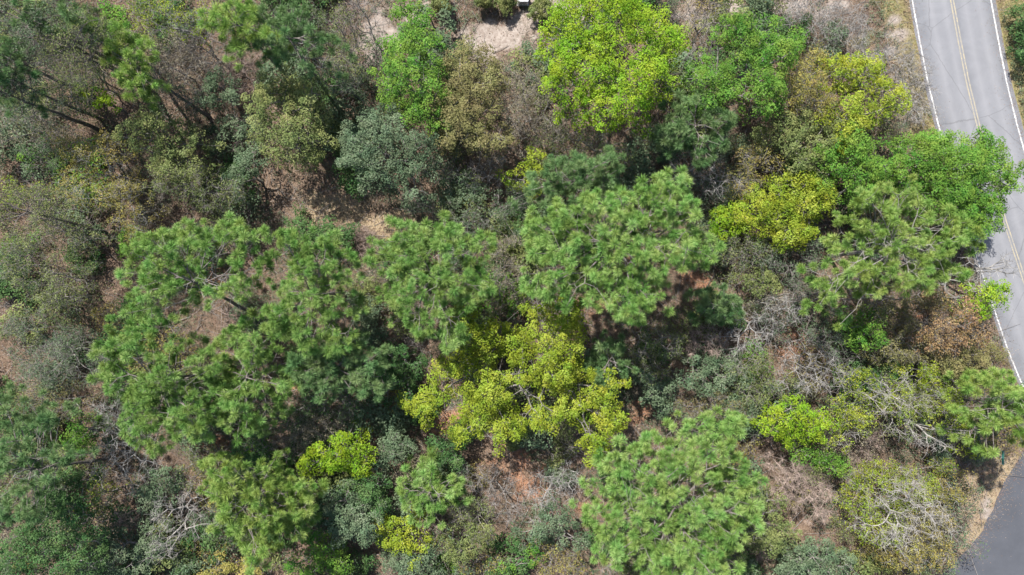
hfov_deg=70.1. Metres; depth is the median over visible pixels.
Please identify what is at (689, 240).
pine tree
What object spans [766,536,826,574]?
leafy shrub
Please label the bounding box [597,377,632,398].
leafy shrub
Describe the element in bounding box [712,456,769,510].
leafy shrub
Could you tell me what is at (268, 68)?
leafy shrub
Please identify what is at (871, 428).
twiggy shrub
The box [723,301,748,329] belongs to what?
leafy shrub
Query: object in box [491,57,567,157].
budding tree
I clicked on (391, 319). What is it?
leafy shrub
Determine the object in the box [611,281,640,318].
leafy shrub
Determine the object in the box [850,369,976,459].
bare tree
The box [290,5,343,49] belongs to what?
twiggy shrub
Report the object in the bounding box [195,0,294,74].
pine tree
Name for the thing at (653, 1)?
leafy shrub
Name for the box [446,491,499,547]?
budding tree
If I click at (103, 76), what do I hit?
budding tree
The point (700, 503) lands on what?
twiggy shrub
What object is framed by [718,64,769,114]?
twiggy shrub
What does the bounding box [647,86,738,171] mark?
pine tree
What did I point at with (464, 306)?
dry brush
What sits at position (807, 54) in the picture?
twiggy shrub
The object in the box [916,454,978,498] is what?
twiggy shrub
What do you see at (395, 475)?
twiggy shrub
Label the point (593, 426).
leafy shrub
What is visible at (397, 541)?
broadleaf tree
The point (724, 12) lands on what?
leafy shrub
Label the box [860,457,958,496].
twiggy shrub
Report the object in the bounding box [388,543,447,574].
broadleaf tree
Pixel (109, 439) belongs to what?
leafy shrub
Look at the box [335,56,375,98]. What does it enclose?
leafy shrub
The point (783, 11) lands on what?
twiggy shrub
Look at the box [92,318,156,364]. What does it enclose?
leafy shrub
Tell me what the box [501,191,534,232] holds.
leafy shrub
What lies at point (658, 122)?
twiggy shrub
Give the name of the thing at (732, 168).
twiggy shrub
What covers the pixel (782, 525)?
leafy shrub
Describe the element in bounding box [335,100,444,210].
broadleaf tree
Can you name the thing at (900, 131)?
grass
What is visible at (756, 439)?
bare shrub
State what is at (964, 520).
twiggy shrub
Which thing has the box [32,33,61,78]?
twiggy shrub
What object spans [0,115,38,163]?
leafy shrub
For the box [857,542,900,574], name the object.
leafy shrub
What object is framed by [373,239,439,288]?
leafy shrub
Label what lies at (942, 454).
leafy shrub
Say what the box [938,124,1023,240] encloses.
broadleaf tree
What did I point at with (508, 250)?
leafy shrub
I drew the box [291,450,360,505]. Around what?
leafy shrub
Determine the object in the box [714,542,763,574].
leafy shrub
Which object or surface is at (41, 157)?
budding tree
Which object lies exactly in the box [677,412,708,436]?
twiggy shrub
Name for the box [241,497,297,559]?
leafy shrub
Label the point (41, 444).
leafy shrub
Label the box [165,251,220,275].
twiggy shrub
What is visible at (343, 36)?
budding tree
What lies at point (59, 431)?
leafy shrub
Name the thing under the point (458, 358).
leafy shrub
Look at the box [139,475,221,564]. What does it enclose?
bare tree
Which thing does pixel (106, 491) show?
budding tree
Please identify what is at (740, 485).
pine tree
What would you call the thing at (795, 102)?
budding tree
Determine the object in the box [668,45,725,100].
leafy shrub
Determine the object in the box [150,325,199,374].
twiggy shrub
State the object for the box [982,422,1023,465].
twiggy shrub
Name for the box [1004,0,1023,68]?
leafy shrub
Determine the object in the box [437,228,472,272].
leafy shrub
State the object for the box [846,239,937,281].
bare shrub
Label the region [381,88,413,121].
leafy shrub
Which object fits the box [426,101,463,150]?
twiggy shrub
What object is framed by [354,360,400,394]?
leafy shrub
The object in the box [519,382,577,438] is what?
twiggy shrub
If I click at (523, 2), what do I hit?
utility box
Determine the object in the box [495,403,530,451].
leafy shrub
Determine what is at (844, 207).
twiggy shrub
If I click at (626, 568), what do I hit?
leafy shrub
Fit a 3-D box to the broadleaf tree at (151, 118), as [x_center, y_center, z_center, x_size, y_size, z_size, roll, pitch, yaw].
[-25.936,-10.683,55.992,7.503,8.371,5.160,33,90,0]
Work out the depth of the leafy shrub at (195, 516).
58.01 m
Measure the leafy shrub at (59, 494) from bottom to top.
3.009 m
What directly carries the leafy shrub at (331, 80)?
on the ground at (512, 38)
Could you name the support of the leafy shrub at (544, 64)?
on the ground at (512, 38)
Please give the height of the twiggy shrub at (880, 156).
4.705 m
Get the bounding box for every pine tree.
[0,35,94,96]
[0,70,99,130]
[0,381,112,531]
[8,0,120,67]
[55,0,157,70]
[71,16,210,117]
[86,314,241,458]
[114,211,277,325]
[194,307,303,447]
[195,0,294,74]
[195,447,308,574]
[244,0,357,81]
[258,226,371,361]
[258,460,330,541]
[362,209,498,355]
[394,444,474,530]
[506,144,626,219]
[518,165,727,328]
[569,405,768,574]
[582,327,638,393]
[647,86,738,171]
[682,281,745,326]
[796,173,986,331]
[797,274,853,325]
[930,365,1023,458]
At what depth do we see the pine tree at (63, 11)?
48.59 m
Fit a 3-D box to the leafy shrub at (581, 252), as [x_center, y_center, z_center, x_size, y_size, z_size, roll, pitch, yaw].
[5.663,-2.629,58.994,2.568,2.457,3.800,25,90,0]
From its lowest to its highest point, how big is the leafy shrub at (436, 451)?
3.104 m
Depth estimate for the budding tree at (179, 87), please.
56.13 m
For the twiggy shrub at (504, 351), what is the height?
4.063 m
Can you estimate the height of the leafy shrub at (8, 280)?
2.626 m
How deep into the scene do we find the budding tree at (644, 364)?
56.08 m
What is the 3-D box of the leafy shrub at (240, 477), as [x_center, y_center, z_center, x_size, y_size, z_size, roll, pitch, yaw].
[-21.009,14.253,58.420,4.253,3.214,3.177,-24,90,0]
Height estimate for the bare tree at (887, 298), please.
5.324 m
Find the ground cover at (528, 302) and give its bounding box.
[0,0,1023,574]
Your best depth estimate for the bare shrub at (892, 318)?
58.72 m
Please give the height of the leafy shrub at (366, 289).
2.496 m
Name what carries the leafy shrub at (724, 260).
on the ground at (512, 38)
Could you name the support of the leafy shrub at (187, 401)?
on the ground at (512, 38)
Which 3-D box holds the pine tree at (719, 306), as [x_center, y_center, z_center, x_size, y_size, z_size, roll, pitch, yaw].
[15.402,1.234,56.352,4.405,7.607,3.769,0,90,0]
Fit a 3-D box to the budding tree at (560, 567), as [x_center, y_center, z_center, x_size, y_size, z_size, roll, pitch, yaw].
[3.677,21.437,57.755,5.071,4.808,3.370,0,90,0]
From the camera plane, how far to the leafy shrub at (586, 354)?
57.47 m
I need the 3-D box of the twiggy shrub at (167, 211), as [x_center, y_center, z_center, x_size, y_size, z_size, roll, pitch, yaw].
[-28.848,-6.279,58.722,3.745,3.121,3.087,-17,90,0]
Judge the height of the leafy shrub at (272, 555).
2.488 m
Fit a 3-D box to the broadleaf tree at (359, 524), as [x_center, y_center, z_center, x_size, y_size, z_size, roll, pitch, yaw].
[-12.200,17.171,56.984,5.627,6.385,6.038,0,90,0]
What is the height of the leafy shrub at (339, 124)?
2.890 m
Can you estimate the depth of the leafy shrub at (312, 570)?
57.93 m
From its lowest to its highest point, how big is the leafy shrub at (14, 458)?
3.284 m
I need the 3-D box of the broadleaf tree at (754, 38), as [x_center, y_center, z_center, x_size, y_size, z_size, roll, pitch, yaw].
[16.453,-15.746,54.738,8.570,10.905,8.254,14,90,0]
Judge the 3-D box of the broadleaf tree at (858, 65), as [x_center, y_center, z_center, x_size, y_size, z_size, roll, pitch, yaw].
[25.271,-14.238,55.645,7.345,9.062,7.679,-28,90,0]
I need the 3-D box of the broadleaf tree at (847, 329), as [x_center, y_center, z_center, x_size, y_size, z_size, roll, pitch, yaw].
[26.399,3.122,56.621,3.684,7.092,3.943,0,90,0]
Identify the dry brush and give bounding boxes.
[0,0,1023,574]
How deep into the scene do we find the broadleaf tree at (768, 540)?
55.58 m
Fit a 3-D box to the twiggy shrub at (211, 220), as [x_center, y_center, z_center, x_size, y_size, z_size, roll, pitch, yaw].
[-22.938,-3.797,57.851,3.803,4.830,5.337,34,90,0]
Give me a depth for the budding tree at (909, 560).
56.13 m
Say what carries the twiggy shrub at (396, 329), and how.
on the ground at (512, 38)
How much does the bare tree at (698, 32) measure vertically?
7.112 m
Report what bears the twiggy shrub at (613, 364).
on the ground at (512, 38)
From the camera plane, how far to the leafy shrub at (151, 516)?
57.67 m
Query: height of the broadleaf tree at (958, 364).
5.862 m
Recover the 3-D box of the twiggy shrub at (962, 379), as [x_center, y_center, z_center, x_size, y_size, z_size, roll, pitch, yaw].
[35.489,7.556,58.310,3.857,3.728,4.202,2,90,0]
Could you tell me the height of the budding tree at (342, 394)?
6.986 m
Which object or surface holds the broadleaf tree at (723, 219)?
on the ground at (512, 38)
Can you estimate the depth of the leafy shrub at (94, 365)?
58.36 m
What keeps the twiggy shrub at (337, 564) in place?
on the ground at (512, 38)
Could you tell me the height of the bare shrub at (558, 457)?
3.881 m
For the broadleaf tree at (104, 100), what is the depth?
56.30 m
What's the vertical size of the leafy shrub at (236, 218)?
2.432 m
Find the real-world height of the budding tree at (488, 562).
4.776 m
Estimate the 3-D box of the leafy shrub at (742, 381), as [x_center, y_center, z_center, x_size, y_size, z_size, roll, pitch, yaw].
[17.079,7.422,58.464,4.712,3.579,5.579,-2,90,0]
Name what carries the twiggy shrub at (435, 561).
on the ground at (512, 38)
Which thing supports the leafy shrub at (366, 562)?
on the ground at (512, 38)
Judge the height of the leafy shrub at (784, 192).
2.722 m
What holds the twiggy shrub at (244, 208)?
on the ground at (512, 38)
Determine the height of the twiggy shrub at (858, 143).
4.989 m
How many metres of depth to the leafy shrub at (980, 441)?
58.71 m
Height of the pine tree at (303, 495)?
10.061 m
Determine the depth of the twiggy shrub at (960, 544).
57.01 m
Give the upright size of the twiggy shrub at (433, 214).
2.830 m
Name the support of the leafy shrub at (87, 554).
on the ground at (512, 38)
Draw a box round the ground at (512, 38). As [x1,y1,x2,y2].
[0,0,1023,574]
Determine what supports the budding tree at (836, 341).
on the ground at (512, 38)
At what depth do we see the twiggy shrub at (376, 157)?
57.23 m
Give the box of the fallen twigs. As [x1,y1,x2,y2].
[0,0,1023,574]
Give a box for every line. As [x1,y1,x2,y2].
[912,0,1023,386]
[950,0,1023,283]
[953,0,1023,274]
[990,0,1023,149]
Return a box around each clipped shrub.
[428,0,452,15]
[474,0,493,9]
[491,0,518,16]
[526,0,553,21]
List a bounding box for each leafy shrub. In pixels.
[0,0,59,42]
[0,1,32,35]
[0,2,28,50]
[0,101,29,135]
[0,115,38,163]
[0,228,40,260]
[0,251,43,313]
[0,264,28,300]
[0,299,47,349]
[0,375,13,405]
[0,388,29,430]
[0,409,40,444]
[0,484,7,528]
[0,534,30,572]
[0,548,28,574]
[4,445,52,486]
[6,132,66,187]
[9,101,47,144]
[11,78,56,114]
[13,432,75,481]
[16,146,46,171]
[19,430,53,456]
[35,196,73,222]
[35,283,75,312]
[35,358,78,402]
[38,485,78,519]
[38,519,71,556]
[44,136,112,212]
[44,178,113,249]
[44,412,66,443]
[50,332,88,363]
[60,242,105,276]
[70,534,101,570]
[85,343,113,376]
[88,396,137,452]
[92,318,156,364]
[97,0,130,35]
[102,368,139,406]
[113,296,162,334]
[114,481,184,550]
[114,545,153,574]
[115,225,161,260]
[126,0,190,30]
[130,348,172,388]
[140,533,180,574]
[148,22,190,56]
[150,511,193,574]
[154,1,198,43]
[160,219,228,270]
[160,368,217,420]
[165,558,203,574]
[169,544,226,574]
[173,407,233,453]
[179,511,232,568]
[184,497,234,543]
[201,114,252,162]
[209,151,257,211]
[216,395,243,429]
[219,363,258,401]
[222,206,246,240]
[225,442,279,483]
[229,293,269,337]
[239,432,296,498]
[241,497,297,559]
[245,478,277,511]
[251,22,303,68]
[253,0,289,16]
[253,52,314,92]
[254,537,283,570]
[271,0,328,27]
[281,201,320,255]
[284,563,340,574]
[287,413,342,458]
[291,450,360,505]
[293,62,350,113]
[293,499,335,540]
[295,471,335,505]
[310,104,352,154]
[313,214,360,264]
[314,471,358,526]
[325,118,378,155]
[327,87,372,139]
[329,547,376,574]
[330,143,377,201]
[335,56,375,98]
[336,395,407,442]
[344,288,385,322]
[346,307,389,351]
[348,273,384,312]
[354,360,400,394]
[354,481,388,523]
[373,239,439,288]
[375,405,416,457]
[379,545,416,572]
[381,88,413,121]
[383,303,410,331]
[387,475,447,523]
[397,0,457,62]
[407,387,440,426]
[414,31,454,88]
[416,448,450,481]
[424,552,468,574]
[425,38,469,116]
[430,451,473,482]
[434,165,490,225]
[434,169,489,211]
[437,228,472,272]
[446,417,484,443]
[449,344,493,382]
[450,271,502,335]
[476,256,512,286]
[482,529,534,574]
[483,210,543,262]
[487,268,527,318]
[492,208,534,245]
[494,537,548,574]
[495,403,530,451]
[498,230,540,282]
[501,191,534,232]
[505,40,556,87]
[505,181,533,216]
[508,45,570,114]
[510,365,539,398]
[511,216,549,255]
[516,389,560,450]
[524,196,566,249]
[542,458,577,489]
[547,429,583,469]
[548,16,593,49]
[562,346,624,403]
[564,259,607,282]
[565,230,599,270]
[575,406,613,439]
[582,525,633,558]
[590,167,612,201]
[595,35,619,73]
[596,471,638,506]
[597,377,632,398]
[600,0,630,23]
[609,135,657,198]
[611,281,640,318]
[614,536,662,574]
[629,0,657,12]
[635,179,672,226]
[635,327,672,373]
[648,21,694,72]
[648,72,679,100]
[666,531,691,554]
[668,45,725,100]
[676,88,704,117]
[687,115,726,137]
[687,289,726,347]
[694,214,736,267]
[694,346,758,413]
[697,0,754,34]
[701,175,740,228]
[703,401,761,441]
[711,38,765,77]
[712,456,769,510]
[714,379,763,437]
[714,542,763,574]
[715,131,751,158]
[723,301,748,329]
[729,558,765,574]
[733,0,774,41]
[734,338,774,382]
[739,0,764,17]
[745,375,805,431]
[755,4,793,48]
[755,517,802,554]
[763,172,804,220]
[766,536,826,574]
[777,12,813,54]
[777,160,824,208]
[781,439,852,477]
[808,19,848,65]
[817,375,868,423]
[831,186,861,221]
[835,545,891,574]
[847,216,902,263]
[851,109,876,144]
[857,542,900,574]
[881,337,923,370]
[910,145,957,193]
[915,407,957,448]
[917,177,939,195]
[921,348,961,383]
[926,446,958,480]
[931,227,971,249]
[944,403,982,459]
[961,428,989,466]
[977,380,1023,424]
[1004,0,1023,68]
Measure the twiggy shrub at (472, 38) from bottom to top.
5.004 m
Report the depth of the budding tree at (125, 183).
54.12 m
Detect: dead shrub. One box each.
[11,235,52,265]
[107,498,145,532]
[150,42,190,79]
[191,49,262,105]
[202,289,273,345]
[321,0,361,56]
[332,224,370,259]
[352,219,383,249]
[406,288,439,318]
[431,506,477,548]
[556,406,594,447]
[681,312,731,357]
[705,368,736,417]
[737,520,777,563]
[832,415,886,465]
[901,233,928,261]
[928,348,970,381]
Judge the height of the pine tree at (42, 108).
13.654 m
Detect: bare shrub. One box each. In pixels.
[0,295,26,334]
[15,152,49,207]
[94,334,176,382]
[153,297,187,337]
[212,415,260,442]
[226,233,273,257]
[364,41,392,75]
[373,328,426,359]
[449,142,513,194]
[511,265,580,333]
[527,437,588,486]
[600,520,630,574]
[688,173,753,206]
[734,427,775,467]
[739,264,767,318]
[767,0,899,84]
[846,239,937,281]
[868,26,943,129]
[877,299,917,326]
[974,333,1014,365]
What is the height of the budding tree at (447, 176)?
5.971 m
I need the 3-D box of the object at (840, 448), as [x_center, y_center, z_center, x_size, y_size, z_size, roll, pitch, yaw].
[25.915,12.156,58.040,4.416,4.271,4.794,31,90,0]
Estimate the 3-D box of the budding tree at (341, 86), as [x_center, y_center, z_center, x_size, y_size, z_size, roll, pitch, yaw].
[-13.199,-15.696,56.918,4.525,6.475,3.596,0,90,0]
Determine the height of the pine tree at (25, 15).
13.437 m
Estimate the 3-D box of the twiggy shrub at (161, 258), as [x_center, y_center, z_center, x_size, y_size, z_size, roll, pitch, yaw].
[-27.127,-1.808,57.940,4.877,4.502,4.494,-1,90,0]
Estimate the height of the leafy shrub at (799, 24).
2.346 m
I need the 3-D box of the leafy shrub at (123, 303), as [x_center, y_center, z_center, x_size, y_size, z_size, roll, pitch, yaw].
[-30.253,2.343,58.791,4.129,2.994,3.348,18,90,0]
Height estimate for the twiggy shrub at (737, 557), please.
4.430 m
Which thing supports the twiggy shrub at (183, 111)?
on the ground at (512, 38)
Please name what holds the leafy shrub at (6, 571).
on the ground at (512, 38)
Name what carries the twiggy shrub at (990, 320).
on the ground at (512, 38)
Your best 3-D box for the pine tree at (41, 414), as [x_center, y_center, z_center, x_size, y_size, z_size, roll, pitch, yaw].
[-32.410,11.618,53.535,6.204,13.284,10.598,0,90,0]
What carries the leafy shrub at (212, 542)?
on the ground at (512, 38)
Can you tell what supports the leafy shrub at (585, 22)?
on the ground at (512, 38)
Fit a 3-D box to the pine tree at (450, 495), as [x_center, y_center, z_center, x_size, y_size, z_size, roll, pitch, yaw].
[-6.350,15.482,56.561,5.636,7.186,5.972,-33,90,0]
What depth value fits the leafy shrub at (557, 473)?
58.65 m
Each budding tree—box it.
[0,0,122,71]
[0,4,116,135]
[0,12,123,90]
[0,41,102,134]
[0,100,85,150]
[0,175,61,220]
[0,181,106,241]
[0,229,60,282]
[0,238,114,315]
[0,305,109,390]
[0,376,105,429]
[2,197,123,262]
[14,130,83,177]
[30,1,157,99]
[42,50,127,122]
[47,120,169,260]
[68,469,137,517]
[125,0,231,47]
[127,30,227,110]
[138,161,248,214]
[166,82,204,115]
[172,439,233,492]
[241,379,372,453]
[269,402,353,460]
[312,0,383,85]
[312,56,372,106]
[414,150,471,186]
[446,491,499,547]
[447,181,534,246]
[458,546,511,574]
[481,233,529,314]
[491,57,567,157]
[526,543,590,574]
[530,116,581,160]
[557,116,636,172]
[617,343,670,385]
[618,315,689,376]
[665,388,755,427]
[717,232,771,293]
[721,134,787,202]
[721,342,777,381]
[728,357,799,408]
[734,235,832,290]
[742,273,818,320]
[743,47,848,126]
[796,319,872,377]
[816,359,972,454]
[829,450,940,553]
[840,291,949,368]
[856,474,967,574]
[874,383,945,444]
[893,286,992,358]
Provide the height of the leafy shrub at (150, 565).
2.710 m
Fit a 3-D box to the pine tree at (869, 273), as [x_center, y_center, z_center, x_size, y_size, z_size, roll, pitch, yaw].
[25.621,-2.881,53.244,14.031,13.827,9.173,-17,90,0]
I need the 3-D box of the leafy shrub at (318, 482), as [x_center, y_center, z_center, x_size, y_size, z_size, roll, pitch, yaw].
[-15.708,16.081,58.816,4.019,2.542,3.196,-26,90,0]
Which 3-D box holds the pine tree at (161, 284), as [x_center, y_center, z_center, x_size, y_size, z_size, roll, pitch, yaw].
[-21.528,-1.358,53.215,10.758,13.962,8.097,0,90,0]
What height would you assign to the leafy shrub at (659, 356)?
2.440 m
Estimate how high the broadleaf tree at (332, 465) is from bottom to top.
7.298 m
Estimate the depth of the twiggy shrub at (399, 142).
58.93 m
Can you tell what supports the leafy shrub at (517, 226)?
on the ground at (512, 38)
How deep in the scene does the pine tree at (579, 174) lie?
50.19 m
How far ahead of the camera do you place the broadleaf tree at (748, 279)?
56.04 m
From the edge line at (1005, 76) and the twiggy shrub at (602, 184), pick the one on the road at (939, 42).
the edge line at (1005, 76)
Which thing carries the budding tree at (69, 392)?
on the ground at (512, 38)
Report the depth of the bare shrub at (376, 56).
59.19 m
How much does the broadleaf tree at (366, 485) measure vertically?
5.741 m
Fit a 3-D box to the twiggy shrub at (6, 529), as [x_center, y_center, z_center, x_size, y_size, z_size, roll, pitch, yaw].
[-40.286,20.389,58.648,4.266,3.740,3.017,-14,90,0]
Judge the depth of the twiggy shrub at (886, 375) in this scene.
56.81 m
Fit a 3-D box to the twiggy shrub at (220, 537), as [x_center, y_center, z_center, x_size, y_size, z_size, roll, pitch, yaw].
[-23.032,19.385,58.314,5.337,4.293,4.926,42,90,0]
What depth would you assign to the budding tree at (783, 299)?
56.85 m
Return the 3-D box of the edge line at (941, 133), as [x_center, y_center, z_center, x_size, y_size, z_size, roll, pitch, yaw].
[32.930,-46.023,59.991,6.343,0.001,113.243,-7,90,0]
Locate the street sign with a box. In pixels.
[999,451,1003,464]
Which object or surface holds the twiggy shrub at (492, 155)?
on the ground at (512, 38)
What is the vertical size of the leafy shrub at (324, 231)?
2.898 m
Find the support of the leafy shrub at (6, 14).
on the ground at (512, 38)
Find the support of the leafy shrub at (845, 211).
on the ground at (512, 38)
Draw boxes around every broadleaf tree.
[0,400,56,442]
[0,460,129,574]
[58,410,111,456]
[72,84,126,114]
[76,509,180,574]
[110,103,226,183]
[131,464,186,514]
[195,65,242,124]
[197,549,263,574]
[218,141,272,204]
[227,431,299,470]
[240,61,342,173]
[279,326,396,404]
[282,524,355,574]
[295,417,379,482]
[318,468,391,548]
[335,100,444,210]
[343,462,394,521]
[366,10,453,141]
[369,507,436,571]
[370,424,420,482]
[371,339,434,415]
[388,0,435,25]
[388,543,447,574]
[395,291,632,468]
[420,35,519,159]
[424,429,467,473]
[437,521,495,567]
[495,145,546,199]
[509,489,590,552]
[533,0,691,138]
[629,366,689,420]
[633,123,690,170]
[671,354,738,399]
[676,8,808,125]
[708,200,754,245]
[730,170,837,255]
[732,260,783,298]
[739,484,789,558]
[749,393,841,449]
[750,100,843,183]
[773,535,861,574]
[796,121,908,215]
[807,48,912,159]
[826,302,890,353]
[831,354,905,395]
[863,127,996,226]
[907,335,1010,382]
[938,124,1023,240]
[945,277,1013,323]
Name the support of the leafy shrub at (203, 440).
on the ground at (512, 38)
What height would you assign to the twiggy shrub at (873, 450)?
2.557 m
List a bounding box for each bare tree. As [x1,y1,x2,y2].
[85,388,168,495]
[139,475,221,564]
[168,8,233,74]
[332,0,390,54]
[457,456,530,528]
[524,457,587,525]
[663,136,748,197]
[674,0,730,86]
[705,286,809,368]
[771,329,859,398]
[841,282,946,318]
[848,465,959,555]
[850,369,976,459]
[934,248,1022,300]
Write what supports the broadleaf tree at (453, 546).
on the ground at (512, 38)
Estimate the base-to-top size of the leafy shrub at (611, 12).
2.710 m
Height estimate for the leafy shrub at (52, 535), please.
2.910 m
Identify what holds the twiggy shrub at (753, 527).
on the ground at (512, 38)
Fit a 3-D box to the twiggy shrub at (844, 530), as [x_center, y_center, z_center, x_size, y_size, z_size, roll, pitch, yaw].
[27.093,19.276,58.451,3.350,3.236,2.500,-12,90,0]
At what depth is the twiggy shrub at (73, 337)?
57.39 m
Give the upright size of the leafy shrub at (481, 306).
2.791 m
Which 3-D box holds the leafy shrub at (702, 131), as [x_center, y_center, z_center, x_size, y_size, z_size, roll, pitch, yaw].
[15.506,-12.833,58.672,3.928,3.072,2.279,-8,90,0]
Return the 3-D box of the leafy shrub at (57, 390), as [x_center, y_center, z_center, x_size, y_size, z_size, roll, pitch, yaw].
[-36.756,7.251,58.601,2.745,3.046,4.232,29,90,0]
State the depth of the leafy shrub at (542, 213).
57.54 m
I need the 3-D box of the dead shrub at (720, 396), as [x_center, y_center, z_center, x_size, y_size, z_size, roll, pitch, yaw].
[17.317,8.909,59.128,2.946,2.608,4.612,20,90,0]
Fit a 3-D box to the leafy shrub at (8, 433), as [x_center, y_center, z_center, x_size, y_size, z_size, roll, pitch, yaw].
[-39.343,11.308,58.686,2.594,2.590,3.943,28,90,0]
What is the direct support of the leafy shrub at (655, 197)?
on the ground at (512, 38)
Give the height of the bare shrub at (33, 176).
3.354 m
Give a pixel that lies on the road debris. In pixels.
(983, 283)
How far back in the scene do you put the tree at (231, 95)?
56.34 m
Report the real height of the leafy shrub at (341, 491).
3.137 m
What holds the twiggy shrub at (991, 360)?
on the ground at (512, 38)
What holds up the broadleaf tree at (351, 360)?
on the ground at (512, 38)
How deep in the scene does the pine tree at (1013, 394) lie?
51.48 m
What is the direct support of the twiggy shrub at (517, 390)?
on the ground at (512, 38)
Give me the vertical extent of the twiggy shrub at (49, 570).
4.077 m
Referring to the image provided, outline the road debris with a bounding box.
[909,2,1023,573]
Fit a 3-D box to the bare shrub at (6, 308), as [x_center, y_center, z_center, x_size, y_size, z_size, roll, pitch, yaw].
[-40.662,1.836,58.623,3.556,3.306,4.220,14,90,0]
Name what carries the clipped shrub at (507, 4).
on the ground at (512, 38)
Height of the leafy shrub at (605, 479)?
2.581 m
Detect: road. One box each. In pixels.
[909,0,1023,385]
[940,452,1023,574]
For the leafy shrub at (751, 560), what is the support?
on the ground at (512, 38)
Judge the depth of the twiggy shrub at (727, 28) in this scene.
57.97 m
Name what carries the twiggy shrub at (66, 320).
on the ground at (512, 38)
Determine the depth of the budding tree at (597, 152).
55.83 m
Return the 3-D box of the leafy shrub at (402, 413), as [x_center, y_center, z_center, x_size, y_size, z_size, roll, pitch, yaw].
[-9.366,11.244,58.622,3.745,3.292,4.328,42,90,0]
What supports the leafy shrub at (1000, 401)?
on the ground at (512, 38)
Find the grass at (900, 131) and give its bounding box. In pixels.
[308,1,1023,537]
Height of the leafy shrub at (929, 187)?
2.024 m
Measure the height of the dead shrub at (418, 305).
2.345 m
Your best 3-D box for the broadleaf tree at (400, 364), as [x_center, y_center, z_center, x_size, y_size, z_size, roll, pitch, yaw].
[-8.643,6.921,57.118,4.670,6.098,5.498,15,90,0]
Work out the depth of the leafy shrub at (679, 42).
57.66 m
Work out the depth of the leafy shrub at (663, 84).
58.57 m
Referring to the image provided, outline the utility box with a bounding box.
[517,0,528,5]
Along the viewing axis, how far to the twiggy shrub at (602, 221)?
57.87 m
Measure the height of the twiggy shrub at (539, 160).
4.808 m
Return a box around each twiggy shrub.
[0,451,62,527]
[0,522,38,555]
[12,359,74,410]
[18,447,103,518]
[31,560,71,574]
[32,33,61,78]
[37,280,97,335]
[42,126,73,159]
[44,0,82,32]
[45,297,100,362]
[48,132,89,159]
[49,519,124,573]
[51,450,96,492]
[57,74,112,128]
[58,430,119,482]
[77,299,137,339]
[119,328,177,370]
[124,0,156,37]
[134,193,173,231]
[137,241,193,292]
[140,164,202,204]
[148,92,204,153]
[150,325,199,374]
[162,25,212,68]
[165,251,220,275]
[170,218,212,251]
[172,363,191,392]
[172,418,194,458]
[175,348,251,396]
[183,455,232,511]
[187,127,223,164]
[187,527,235,574]
[189,178,224,219]
[195,211,252,266]
[197,503,256,567]
[198,449,225,488]
[214,175,265,227]
[224,278,264,318]
[229,111,265,151]
[272,125,303,152]
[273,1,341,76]
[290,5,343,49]
[294,386,326,427]
[296,255,339,288]
[302,538,362,574]
[322,35,357,81]
[353,561,396,574]
[354,28,404,103]
[354,134,406,181]
[354,254,398,287]
[366,107,409,132]
[369,375,417,415]
[377,455,405,500]
[387,295,432,347]
[391,443,425,488]
[392,123,421,152]
[397,178,457,220]
[410,476,452,498]
[417,511,477,574]
[423,201,444,230]
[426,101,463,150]
[428,288,453,313]
[428,336,454,357]
[436,132,479,176]
[438,33,487,87]
[454,302,483,346]
[463,459,489,488]
[472,308,521,351]
[474,139,504,176]
[477,297,502,320]
[480,352,532,408]
[481,54,510,91]
[481,335,528,368]
[508,348,573,403]
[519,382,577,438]
[521,142,586,183]
[532,40,570,66]
[536,414,579,447]
[540,522,566,554]
[544,348,584,410]
[550,1,602,49]
[553,143,592,174]
[553,390,593,443]
[584,200,629,237]
[588,15,621,56]
[593,390,633,425]
[596,157,638,189]
[601,350,637,394]
[611,54,685,112]
[617,360,654,398]
[620,532,658,574]
[627,199,679,262]
[628,109,680,149]
[628,143,660,180]
[642,368,687,399]
[646,0,687,12]
[647,59,700,135]
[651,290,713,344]
[662,97,722,144]
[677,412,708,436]
[679,211,733,264]
[680,0,724,31]
[683,485,722,523]
[684,325,736,383]
[684,526,706,539]
[688,165,740,227]
[707,527,745,574]
[708,145,754,193]
[708,437,764,476]
[710,487,783,533]
[711,524,748,564]
[717,21,744,41]
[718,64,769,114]
[734,177,770,212]
[734,496,766,532]
[738,140,773,180]
[740,291,764,324]
[741,290,804,346]
[754,0,794,17]
[755,212,788,240]
[762,537,794,560]
[770,273,846,352]
[771,202,825,257]
[772,458,811,512]
[776,447,832,488]
[778,119,829,156]
[778,339,838,394]
[780,379,826,405]
[782,59,834,123]
[783,40,825,84]
[787,276,833,304]
[791,408,835,450]
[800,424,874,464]
[807,179,851,227]
[818,328,872,364]
[823,298,869,362]
[826,107,865,143]
[829,328,901,398]
[829,511,870,545]
[836,121,882,165]
[838,400,888,436]
[846,73,908,120]
[846,142,902,192]
[846,521,899,565]
[856,208,887,244]
[856,432,886,471]
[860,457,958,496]
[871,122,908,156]
[874,101,911,138]
[883,562,911,574]
[906,559,939,574]
[907,248,935,278]
[909,521,990,574]
[912,393,964,437]
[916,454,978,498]
[917,289,950,324]
[923,496,974,553]
[924,477,982,532]
[931,213,961,239]
[941,360,981,401]
[945,418,978,436]
[951,290,1001,330]
[962,341,1009,389]
[969,384,1023,437]
[972,376,1004,399]
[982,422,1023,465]
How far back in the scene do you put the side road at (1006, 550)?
59.99 m
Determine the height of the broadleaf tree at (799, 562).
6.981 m
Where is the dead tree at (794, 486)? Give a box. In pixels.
[758,447,837,528]

